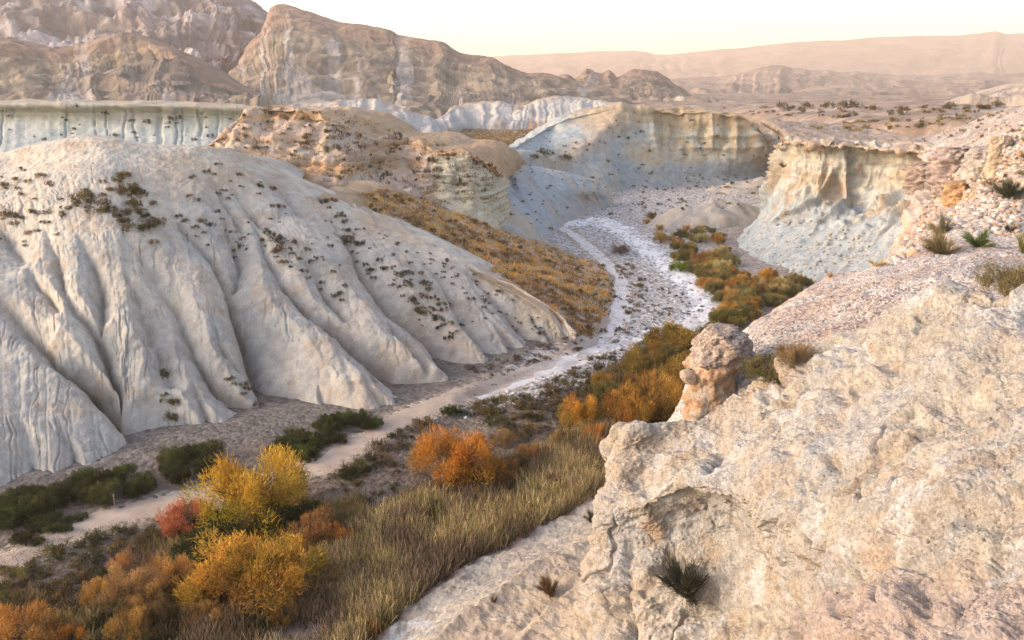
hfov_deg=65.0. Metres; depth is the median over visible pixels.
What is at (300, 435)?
green bush
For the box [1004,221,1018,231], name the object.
dry tuft
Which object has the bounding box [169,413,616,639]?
reeds
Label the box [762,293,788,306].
riverbank bush
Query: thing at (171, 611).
undershrub
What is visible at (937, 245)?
spiky bush
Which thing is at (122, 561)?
tamarisk bush
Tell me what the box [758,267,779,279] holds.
riverbank bush
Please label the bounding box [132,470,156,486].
green bush
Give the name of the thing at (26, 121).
cliff
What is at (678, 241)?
riverbank bush
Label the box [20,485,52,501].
green bush
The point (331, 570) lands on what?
wispy bush
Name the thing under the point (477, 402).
shrub
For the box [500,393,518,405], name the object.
shrub
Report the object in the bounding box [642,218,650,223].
riverbank bush
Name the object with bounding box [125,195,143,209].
hill bush
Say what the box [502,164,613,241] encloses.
grey slope
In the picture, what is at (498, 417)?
shrub
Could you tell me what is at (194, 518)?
green bush
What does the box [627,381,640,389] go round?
thicket bush
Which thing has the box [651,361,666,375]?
thicket bush
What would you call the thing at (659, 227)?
riverbank bush
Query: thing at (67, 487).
green bush
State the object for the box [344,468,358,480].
shrub
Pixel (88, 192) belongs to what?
hill bush
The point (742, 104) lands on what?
plateau
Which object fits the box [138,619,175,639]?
undershrub
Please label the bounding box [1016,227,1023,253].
dry tuft
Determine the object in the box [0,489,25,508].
green bush
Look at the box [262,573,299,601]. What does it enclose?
wispy bush
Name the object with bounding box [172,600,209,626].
undershrub
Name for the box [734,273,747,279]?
riverbank bush
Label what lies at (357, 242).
slope shrub
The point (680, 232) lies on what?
riverbank bush
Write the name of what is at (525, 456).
marsh bush
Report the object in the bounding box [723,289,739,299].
riverbank bush
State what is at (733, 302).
riverbank bush
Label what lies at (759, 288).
riverbank bush
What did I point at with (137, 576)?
tamarisk bush
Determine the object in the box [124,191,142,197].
hill bush
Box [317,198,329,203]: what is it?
slope shrub
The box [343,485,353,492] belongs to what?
shrub
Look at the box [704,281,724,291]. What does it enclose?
riverbank bush
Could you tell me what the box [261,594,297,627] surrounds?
wispy bush
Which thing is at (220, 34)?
grey mountain
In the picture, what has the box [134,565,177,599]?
undershrub
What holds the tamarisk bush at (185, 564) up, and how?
on the valley floor at (244, 434)
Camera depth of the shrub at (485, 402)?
90.89 m
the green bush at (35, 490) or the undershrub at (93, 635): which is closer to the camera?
the undershrub at (93, 635)
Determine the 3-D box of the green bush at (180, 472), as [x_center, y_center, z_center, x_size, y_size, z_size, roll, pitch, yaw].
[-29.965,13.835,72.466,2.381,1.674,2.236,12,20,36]
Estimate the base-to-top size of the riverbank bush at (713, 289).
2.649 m
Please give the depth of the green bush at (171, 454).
74.90 m
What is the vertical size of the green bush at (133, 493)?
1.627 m
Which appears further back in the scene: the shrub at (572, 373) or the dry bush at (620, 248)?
the dry bush at (620, 248)
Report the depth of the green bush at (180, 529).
63.84 m
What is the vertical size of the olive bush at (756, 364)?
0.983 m
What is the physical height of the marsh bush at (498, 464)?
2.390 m
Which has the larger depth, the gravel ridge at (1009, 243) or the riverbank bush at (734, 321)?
the riverbank bush at (734, 321)
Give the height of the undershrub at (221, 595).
2.671 m
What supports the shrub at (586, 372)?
on the valley floor at (244, 434)
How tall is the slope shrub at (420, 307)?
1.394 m
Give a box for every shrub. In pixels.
[0,180,9,186]
[0,210,8,216]
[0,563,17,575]
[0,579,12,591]
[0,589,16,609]
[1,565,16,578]
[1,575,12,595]
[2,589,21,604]
[4,210,17,217]
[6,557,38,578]
[8,219,19,226]
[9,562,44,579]
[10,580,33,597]
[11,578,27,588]
[22,229,32,235]
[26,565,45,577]
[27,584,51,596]
[28,208,36,214]
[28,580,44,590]
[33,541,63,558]
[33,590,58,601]
[34,170,46,177]
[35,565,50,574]
[37,209,50,214]
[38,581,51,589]
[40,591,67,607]
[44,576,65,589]
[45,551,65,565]
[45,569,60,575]
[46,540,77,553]
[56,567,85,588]
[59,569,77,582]
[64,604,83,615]
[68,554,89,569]
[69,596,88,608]
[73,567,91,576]
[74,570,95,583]
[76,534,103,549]
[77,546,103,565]
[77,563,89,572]
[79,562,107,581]
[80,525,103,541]
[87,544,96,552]
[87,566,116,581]
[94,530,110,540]
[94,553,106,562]
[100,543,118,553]
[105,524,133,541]
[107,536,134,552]
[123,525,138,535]
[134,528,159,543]
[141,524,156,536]
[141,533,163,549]
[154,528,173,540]
[162,410,177,421]
[197,217,207,223]
[251,144,262,150]
[261,227,271,236]
[268,233,286,241]
[269,242,286,252]
[279,113,288,119]
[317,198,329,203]
[326,472,336,480]
[330,144,341,150]
[339,461,367,477]
[342,236,359,246]
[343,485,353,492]
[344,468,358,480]
[347,456,365,470]
[348,544,370,564]
[353,239,365,246]
[353,471,367,478]
[354,576,370,593]
[362,452,373,460]
[362,464,377,471]
[364,437,386,452]
[365,455,377,461]
[371,460,383,467]
[372,490,384,495]
[379,451,392,458]
[382,457,396,466]
[383,427,409,442]
[388,480,399,490]
[388,532,416,541]
[389,444,399,450]
[393,271,405,278]
[398,440,410,448]
[400,425,415,430]
[407,294,416,303]
[409,418,438,431]
[411,415,433,426]
[415,305,426,311]
[416,308,432,315]
[417,494,446,517]
[420,280,432,285]
[425,286,434,291]
[428,508,450,523]
[430,312,444,321]
[460,408,471,414]
[463,363,476,369]
[468,395,490,407]
[469,404,484,409]
[473,398,491,405]
[473,405,497,415]
[473,481,493,497]
[478,414,500,426]
[483,405,505,420]
[488,402,501,407]
[489,473,508,484]
[491,394,508,404]
[493,417,510,425]
[494,415,511,424]
[496,417,516,429]
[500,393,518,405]
[513,394,534,403]
[514,398,537,410]
[514,497,539,521]
[519,410,531,417]
[520,421,546,434]
[520,429,530,435]
[525,482,547,496]
[528,410,541,420]
[528,443,552,460]
[531,403,551,413]
[535,144,554,156]
[537,342,549,348]
[538,389,550,397]
[542,383,558,394]
[544,380,562,393]
[545,390,564,405]
[546,473,566,487]
[548,397,569,405]
[557,375,567,383]
[558,152,572,160]
[561,395,579,402]
[562,382,573,391]
[563,378,576,384]
[566,371,579,378]
[571,368,591,377]
[576,379,591,388]
[587,354,600,360]
[588,461,602,474]
[592,360,607,371]
[776,101,788,107]
[800,102,814,107]
[820,101,835,107]
[836,99,847,107]
[849,98,864,107]
[896,110,909,114]
[945,100,958,106]
[976,102,991,109]
[995,100,1004,106]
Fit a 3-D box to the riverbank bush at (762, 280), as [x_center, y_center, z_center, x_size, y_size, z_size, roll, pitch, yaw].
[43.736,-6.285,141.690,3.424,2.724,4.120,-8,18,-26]
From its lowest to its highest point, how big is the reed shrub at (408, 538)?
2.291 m
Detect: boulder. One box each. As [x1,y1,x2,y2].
[901,161,930,195]
[924,146,970,195]
[940,180,969,208]
[959,146,988,183]
[983,135,1013,178]
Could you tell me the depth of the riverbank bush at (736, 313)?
121.52 m
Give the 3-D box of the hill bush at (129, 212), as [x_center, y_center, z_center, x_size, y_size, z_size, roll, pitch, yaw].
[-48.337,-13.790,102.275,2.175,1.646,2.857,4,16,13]
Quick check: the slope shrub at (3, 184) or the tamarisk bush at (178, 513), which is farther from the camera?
the slope shrub at (3, 184)
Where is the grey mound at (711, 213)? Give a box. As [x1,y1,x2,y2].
[647,198,760,230]
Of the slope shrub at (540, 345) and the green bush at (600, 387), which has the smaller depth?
the green bush at (600, 387)
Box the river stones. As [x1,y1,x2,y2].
[416,184,735,423]
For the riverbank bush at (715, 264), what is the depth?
154.98 m
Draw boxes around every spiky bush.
[533,572,559,600]
[650,542,715,616]
[918,223,964,254]
[959,227,998,247]
[984,174,1023,199]
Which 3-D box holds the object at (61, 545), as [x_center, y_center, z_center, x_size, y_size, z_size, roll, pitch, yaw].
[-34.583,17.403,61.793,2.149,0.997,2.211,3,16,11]
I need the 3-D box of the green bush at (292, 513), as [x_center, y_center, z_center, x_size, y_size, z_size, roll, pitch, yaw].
[-18.532,15.899,64.568,4.408,2.984,5.577,2,16,5]
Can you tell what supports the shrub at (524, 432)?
on the valley floor at (244, 434)
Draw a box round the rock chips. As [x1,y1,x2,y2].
[610,308,1015,631]
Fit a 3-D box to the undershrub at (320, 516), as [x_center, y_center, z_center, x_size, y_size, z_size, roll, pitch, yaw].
[-15.395,15.855,63.985,2.304,3.138,3.650,5,17,11]
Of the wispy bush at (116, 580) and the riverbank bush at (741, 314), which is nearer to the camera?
the wispy bush at (116, 580)
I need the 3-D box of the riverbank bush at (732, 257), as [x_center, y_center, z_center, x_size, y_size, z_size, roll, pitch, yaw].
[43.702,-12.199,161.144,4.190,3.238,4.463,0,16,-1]
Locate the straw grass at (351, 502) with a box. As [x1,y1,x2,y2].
[0,477,457,639]
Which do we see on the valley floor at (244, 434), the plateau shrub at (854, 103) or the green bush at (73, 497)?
the green bush at (73, 497)
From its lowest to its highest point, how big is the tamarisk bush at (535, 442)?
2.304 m
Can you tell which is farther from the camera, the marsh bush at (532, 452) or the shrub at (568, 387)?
the shrub at (568, 387)
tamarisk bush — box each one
[0,596,68,639]
[47,615,91,639]
[95,554,166,605]
[105,547,134,573]
[151,549,200,598]
[152,494,208,538]
[163,520,330,618]
[174,437,314,541]
[282,503,343,549]
[322,518,359,543]
[364,613,383,636]
[405,423,508,490]
[485,427,523,447]
[523,437,554,461]
[557,392,601,429]
[581,421,605,440]
[600,377,659,423]
[620,340,669,375]
[628,371,684,421]
[640,315,699,351]
[657,352,689,389]
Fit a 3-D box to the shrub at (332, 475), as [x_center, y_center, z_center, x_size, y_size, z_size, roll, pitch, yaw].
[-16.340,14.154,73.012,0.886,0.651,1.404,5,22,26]
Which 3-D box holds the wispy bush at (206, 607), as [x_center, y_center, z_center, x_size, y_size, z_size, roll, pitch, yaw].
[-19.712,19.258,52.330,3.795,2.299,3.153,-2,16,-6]
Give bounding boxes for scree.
[530,167,881,279]
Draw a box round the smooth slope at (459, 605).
[374,497,593,639]
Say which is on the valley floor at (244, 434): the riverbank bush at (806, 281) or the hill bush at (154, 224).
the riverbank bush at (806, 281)
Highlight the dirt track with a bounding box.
[0,227,632,567]
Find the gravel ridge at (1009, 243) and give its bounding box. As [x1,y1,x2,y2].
[667,194,1023,421]
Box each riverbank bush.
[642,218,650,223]
[646,211,656,218]
[652,231,668,242]
[655,223,663,230]
[669,242,678,249]
[671,251,687,260]
[672,236,684,247]
[675,227,686,237]
[677,248,694,260]
[678,243,698,251]
[682,224,691,230]
[685,263,699,271]
[688,234,702,241]
[688,263,709,273]
[689,251,706,259]
[691,233,709,242]
[691,257,708,263]
[692,262,711,266]
[693,319,717,333]
[694,270,703,277]
[694,276,708,285]
[695,224,707,230]
[696,265,713,277]
[697,277,712,288]
[701,270,716,276]
[703,251,717,257]
[703,282,720,294]
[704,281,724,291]
[707,227,716,232]
[707,250,721,256]
[708,278,721,284]
[708,307,733,321]
[710,233,725,243]
[710,290,732,303]
[711,258,734,269]
[714,245,732,255]
[716,265,731,271]
[716,272,735,280]
[717,312,742,328]
[719,300,736,310]
[720,251,741,264]
[720,308,738,316]
[721,274,741,288]
[722,285,736,293]
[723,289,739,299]
[725,306,742,314]
[727,308,745,318]
[728,300,750,307]
[731,310,749,317]
[732,281,754,289]
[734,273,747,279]
[734,296,752,307]
[734,301,755,317]
[734,304,757,319]
[737,270,751,277]
[737,277,755,283]
[737,286,758,297]
[738,316,748,324]
[740,294,765,309]
[742,299,759,309]
[744,275,764,282]
[748,309,758,320]
[750,279,769,289]
[751,273,764,281]
[754,309,763,316]
[755,282,766,291]
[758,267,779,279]
[761,293,777,303]
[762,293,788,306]
[764,286,788,296]
[766,282,789,292]
[768,277,783,286]
[774,276,793,282]
[783,272,803,283]
[784,280,803,295]
[784,289,794,296]
[802,276,815,286]
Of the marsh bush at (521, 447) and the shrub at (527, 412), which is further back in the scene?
the shrub at (527, 412)
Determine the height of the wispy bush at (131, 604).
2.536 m
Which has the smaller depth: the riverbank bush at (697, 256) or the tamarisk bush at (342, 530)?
the tamarisk bush at (342, 530)
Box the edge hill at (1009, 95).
[944,82,1023,106]
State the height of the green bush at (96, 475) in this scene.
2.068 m
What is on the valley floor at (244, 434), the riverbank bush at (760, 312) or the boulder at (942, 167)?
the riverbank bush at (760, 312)
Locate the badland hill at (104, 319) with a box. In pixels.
[0,135,579,485]
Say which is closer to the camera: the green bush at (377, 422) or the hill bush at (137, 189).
the green bush at (377, 422)
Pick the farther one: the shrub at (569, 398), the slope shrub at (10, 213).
the slope shrub at (10, 213)
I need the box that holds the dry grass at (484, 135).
[234,107,532,203]
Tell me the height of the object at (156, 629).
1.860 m
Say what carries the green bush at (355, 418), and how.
on the valley floor at (244, 434)
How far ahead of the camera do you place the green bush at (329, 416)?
83.86 m
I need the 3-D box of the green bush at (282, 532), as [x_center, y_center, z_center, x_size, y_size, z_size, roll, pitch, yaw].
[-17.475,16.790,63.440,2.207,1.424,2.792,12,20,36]
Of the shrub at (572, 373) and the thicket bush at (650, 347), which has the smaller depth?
the shrub at (572, 373)
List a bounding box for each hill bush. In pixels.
[68,191,83,199]
[70,196,92,206]
[79,189,93,201]
[85,203,113,214]
[91,194,111,206]
[110,175,124,183]
[115,170,130,176]
[115,182,142,194]
[116,170,132,177]
[119,219,140,228]
[122,199,135,208]
[122,205,145,214]
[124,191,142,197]
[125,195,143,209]
[127,183,141,192]
[128,187,148,197]
[137,219,147,231]
[140,211,149,218]
[140,213,167,224]
[147,220,165,227]
[147,238,160,244]
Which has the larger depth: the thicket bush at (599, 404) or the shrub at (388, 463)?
the thicket bush at (599, 404)
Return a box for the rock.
[572,279,1023,639]
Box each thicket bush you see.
[583,399,603,411]
[590,369,614,386]
[602,379,622,396]
[622,372,640,385]
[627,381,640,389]
[634,368,660,383]
[635,344,647,353]
[644,339,665,353]
[649,349,672,366]
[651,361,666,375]
[659,341,682,365]
[674,350,690,360]
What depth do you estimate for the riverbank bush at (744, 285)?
137.00 m
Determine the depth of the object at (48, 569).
58.94 m
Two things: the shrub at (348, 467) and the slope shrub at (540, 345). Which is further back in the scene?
the slope shrub at (540, 345)
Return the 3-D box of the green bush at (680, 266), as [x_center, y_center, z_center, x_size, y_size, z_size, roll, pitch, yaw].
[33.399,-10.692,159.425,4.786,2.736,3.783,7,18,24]
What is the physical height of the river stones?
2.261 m
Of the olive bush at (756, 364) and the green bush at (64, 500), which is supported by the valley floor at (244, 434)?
the green bush at (64, 500)
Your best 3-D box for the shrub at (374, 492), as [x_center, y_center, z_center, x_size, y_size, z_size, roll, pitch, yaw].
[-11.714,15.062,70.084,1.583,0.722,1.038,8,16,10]
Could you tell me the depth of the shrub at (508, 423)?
83.74 m
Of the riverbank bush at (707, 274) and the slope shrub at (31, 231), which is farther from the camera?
the riverbank bush at (707, 274)
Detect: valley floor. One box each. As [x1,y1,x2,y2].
[0,184,808,639]
[458,129,532,145]
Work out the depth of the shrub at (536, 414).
85.98 m
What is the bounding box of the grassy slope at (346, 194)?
[318,180,615,352]
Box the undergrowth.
[63,347,690,639]
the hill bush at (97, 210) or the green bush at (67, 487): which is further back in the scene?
the hill bush at (97, 210)
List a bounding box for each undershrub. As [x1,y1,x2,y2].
[70,586,130,630]
[71,605,117,634]
[80,623,113,639]
[85,606,116,631]
[91,594,112,628]
[99,588,126,610]
[100,621,134,639]
[113,619,155,639]
[133,594,166,617]
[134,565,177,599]
[134,581,174,601]
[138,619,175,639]
[153,615,184,638]
[160,607,185,625]
[169,621,194,636]
[171,620,198,637]
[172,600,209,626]
[204,581,247,610]
[220,606,270,639]
[222,590,255,610]
[301,501,333,529]
[310,512,340,537]
[326,518,371,540]
[340,523,369,543]
[358,504,373,529]
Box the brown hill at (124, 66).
[0,32,278,107]
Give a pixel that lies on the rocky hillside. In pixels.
(919, 201)
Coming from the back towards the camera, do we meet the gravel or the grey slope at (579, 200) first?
the grey slope at (579, 200)
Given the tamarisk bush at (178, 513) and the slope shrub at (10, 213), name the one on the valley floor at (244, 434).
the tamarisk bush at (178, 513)
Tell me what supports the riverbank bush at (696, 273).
on the valley floor at (244, 434)
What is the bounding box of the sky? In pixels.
[252,0,1023,56]
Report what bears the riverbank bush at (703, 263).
on the valley floor at (244, 434)
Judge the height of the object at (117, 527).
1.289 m
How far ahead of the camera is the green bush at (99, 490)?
68.36 m
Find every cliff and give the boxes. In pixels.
[207,105,526,228]
[737,118,935,282]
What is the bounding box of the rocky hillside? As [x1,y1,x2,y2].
[890,106,1023,255]
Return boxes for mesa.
[509,102,780,191]
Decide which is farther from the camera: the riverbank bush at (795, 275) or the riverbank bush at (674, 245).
the riverbank bush at (674, 245)
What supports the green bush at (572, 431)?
on the valley floor at (244, 434)
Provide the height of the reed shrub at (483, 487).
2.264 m
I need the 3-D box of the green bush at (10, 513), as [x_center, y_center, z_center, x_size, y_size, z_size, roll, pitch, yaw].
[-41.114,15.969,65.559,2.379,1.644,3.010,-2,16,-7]
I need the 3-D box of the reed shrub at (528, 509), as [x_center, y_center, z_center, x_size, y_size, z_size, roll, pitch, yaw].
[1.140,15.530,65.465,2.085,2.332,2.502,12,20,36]
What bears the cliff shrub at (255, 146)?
on the orange cliff at (506, 160)
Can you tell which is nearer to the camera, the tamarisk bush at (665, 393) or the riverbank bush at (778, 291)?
the tamarisk bush at (665, 393)
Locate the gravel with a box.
[748,249,1017,365]
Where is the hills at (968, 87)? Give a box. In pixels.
[794,80,1006,95]
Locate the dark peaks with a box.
[559,68,718,101]
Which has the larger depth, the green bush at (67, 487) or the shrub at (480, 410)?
the shrub at (480, 410)
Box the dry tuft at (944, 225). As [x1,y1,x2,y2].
[924,207,952,234]
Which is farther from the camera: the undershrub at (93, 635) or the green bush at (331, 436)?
the green bush at (331, 436)
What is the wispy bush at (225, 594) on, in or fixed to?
on the valley floor at (244, 434)
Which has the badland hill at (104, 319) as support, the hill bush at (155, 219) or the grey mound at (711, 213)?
the hill bush at (155, 219)
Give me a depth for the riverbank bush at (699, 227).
200.93 m
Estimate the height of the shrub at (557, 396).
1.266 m
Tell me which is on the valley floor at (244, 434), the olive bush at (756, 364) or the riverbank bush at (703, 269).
the riverbank bush at (703, 269)
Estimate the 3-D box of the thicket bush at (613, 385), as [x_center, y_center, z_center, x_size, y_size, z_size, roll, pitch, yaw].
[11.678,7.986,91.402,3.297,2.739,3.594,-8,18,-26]
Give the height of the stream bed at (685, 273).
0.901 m
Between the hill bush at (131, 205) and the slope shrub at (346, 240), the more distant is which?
the slope shrub at (346, 240)
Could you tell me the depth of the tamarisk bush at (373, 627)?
51.96 m
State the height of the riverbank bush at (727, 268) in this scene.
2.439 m
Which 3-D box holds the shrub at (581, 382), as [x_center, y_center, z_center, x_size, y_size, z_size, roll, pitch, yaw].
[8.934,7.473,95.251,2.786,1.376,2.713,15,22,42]
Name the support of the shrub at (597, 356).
on the valley floor at (244, 434)
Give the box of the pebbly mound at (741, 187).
[705,177,767,194]
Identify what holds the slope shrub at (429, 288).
on the badland hill at (104, 319)
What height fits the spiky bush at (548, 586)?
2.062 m
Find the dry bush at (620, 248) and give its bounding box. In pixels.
[610,244,631,253]
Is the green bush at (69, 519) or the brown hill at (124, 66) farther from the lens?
the brown hill at (124, 66)
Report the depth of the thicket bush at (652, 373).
95.16 m
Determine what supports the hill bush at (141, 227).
on the badland hill at (104, 319)
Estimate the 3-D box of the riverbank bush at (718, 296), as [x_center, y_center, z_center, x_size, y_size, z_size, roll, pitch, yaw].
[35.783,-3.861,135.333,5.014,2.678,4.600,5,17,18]
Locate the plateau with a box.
[632,93,1023,138]
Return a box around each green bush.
[0,483,40,504]
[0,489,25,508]
[0,490,19,506]
[0,499,34,528]
[0,506,23,527]
[0,510,25,529]
[8,527,35,546]
[17,483,62,513]
[19,481,55,498]
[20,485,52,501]
[25,510,59,531]
[25,534,45,545]
[29,525,46,536]
[36,509,63,529]
[39,481,69,502]
[40,520,62,533]
[43,489,70,509]
[57,521,73,533]
[58,479,74,493]
[59,513,76,524]
[61,466,96,490]
[69,483,92,502]
[70,468,107,488]
[71,479,99,499]
[73,511,88,521]
[85,477,122,508]
[91,467,123,482]
[109,463,138,483]
[114,475,151,499]
[123,474,158,494]
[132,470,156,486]
[155,444,189,467]
[157,458,185,475]
[164,464,191,484]
[165,464,191,482]
[169,518,245,559]
[172,523,191,535]
[176,443,200,457]
[187,507,216,524]
[187,548,199,557]
[188,544,221,570]
[192,436,227,459]
[192,454,213,474]
[194,453,227,475]
[195,543,216,562]
[205,464,227,478]
[209,505,237,524]
[243,527,258,541]
[246,496,314,537]
[265,437,294,453]
[273,522,303,539]
[275,433,300,447]
[282,425,305,436]
[282,505,312,524]
[284,523,306,542]
[288,441,317,463]
[289,429,311,442]
[296,430,317,445]
[301,427,329,444]
[302,445,321,458]
[304,498,322,510]
[308,436,328,448]
[311,417,330,429]
[312,417,345,434]
[320,408,341,421]
[325,430,347,442]
[328,417,346,428]
[333,433,347,443]
[335,408,352,422]
[337,468,356,479]
[346,406,372,427]
[358,421,374,429]
[362,415,383,429]
[439,403,462,415]
[547,427,580,442]
[587,378,622,400]
[669,259,689,270]
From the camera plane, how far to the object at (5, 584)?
57.09 m
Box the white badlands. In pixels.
[289,96,612,132]
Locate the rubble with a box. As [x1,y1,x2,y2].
[886,120,1023,264]
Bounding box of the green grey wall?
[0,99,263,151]
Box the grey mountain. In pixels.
[0,0,267,73]
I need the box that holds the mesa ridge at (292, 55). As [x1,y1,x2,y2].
[228,4,632,118]
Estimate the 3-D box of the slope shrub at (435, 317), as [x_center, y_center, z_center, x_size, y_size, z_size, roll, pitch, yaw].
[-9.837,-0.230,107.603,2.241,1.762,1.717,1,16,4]
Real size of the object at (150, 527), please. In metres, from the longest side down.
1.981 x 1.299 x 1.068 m
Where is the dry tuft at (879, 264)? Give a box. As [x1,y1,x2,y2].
[868,259,890,266]
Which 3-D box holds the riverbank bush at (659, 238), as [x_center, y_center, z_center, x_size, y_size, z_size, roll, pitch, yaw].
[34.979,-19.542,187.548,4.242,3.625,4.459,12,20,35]
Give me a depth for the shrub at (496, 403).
89.25 m
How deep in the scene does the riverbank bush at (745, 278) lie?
143.46 m
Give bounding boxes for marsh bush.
[486,459,507,472]
[495,467,519,482]
[502,457,518,471]
[515,444,529,455]
[519,450,534,465]
[524,445,539,459]
[550,426,571,446]
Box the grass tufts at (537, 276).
[354,187,616,336]
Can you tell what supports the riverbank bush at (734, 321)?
on the valley floor at (244, 434)
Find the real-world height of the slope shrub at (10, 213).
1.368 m
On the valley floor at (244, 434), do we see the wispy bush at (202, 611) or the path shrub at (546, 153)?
the wispy bush at (202, 611)
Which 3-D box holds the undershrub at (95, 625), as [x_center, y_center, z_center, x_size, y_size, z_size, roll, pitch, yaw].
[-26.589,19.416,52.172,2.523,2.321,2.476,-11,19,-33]
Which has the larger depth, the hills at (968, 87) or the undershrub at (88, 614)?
the hills at (968, 87)
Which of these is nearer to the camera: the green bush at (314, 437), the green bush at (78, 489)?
the green bush at (78, 489)
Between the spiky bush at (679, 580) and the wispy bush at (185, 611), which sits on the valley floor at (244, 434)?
the wispy bush at (185, 611)
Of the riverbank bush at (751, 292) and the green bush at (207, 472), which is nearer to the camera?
the green bush at (207, 472)
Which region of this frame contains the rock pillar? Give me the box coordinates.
[679,323,755,420]
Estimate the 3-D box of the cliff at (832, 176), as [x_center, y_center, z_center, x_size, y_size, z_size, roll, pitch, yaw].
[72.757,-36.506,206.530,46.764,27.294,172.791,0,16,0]
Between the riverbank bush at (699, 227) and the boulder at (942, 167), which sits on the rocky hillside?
the boulder at (942, 167)
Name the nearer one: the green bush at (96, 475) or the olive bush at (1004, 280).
the olive bush at (1004, 280)
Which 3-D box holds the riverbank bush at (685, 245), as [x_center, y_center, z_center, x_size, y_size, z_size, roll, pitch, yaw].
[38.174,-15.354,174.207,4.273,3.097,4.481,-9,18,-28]
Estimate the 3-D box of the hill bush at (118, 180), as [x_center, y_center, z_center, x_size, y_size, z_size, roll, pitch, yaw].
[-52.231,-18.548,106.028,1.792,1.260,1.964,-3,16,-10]
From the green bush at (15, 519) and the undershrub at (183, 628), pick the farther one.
the green bush at (15, 519)
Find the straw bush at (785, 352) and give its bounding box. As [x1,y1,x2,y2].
[774,338,815,369]
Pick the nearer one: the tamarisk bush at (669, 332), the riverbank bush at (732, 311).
the tamarisk bush at (669, 332)
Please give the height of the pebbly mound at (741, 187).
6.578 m
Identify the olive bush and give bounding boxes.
[739,351,780,385]
[971,257,1023,296]
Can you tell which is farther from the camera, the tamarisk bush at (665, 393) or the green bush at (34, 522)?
the tamarisk bush at (665, 393)
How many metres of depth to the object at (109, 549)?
61.80 m
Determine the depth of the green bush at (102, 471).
71.72 m
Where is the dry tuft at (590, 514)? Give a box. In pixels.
[583,509,593,522]
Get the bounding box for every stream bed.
[476,304,716,399]
[564,217,719,320]
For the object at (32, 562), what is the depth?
59.02 m
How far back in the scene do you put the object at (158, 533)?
63.40 m
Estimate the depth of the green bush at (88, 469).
70.50 m
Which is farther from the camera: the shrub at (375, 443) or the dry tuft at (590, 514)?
the shrub at (375, 443)
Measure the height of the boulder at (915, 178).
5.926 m
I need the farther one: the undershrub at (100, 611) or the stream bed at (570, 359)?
the stream bed at (570, 359)
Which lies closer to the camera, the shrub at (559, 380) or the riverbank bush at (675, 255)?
the shrub at (559, 380)
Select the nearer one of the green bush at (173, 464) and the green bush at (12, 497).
the green bush at (12, 497)
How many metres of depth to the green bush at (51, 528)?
64.15 m
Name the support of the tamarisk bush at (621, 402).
on the valley floor at (244, 434)
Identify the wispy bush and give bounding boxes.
[77,572,121,608]
[90,594,116,613]
[99,570,128,597]
[102,599,152,639]
[118,581,167,620]
[118,618,147,638]
[125,572,180,606]
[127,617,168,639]
[141,588,181,625]
[177,599,200,619]
[180,598,237,633]
[182,585,212,604]
[185,600,220,619]
[204,610,234,638]
[220,570,259,601]
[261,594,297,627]
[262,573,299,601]
[281,592,304,615]
[303,546,351,590]
[305,542,325,556]
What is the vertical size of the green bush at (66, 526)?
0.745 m
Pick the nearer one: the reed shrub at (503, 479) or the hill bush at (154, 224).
the reed shrub at (503, 479)
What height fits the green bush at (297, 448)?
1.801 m
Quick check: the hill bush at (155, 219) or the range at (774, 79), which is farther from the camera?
the range at (774, 79)
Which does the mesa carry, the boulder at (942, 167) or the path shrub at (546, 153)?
the path shrub at (546, 153)
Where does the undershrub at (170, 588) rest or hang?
on the valley floor at (244, 434)
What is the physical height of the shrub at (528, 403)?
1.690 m
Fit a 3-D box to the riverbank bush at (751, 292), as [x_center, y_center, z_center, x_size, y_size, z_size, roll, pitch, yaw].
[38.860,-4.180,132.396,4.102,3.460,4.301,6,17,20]
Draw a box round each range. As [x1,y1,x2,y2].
[492,31,1023,78]
[670,65,1023,93]
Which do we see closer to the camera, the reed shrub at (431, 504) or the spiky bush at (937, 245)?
the spiky bush at (937, 245)
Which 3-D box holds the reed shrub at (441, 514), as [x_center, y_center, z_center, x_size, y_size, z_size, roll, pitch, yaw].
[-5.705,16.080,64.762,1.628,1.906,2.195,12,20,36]
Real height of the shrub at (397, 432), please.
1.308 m
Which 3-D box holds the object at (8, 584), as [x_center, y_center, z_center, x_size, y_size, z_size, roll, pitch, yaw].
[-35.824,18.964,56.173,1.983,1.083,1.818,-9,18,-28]
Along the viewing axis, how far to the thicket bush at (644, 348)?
106.26 m

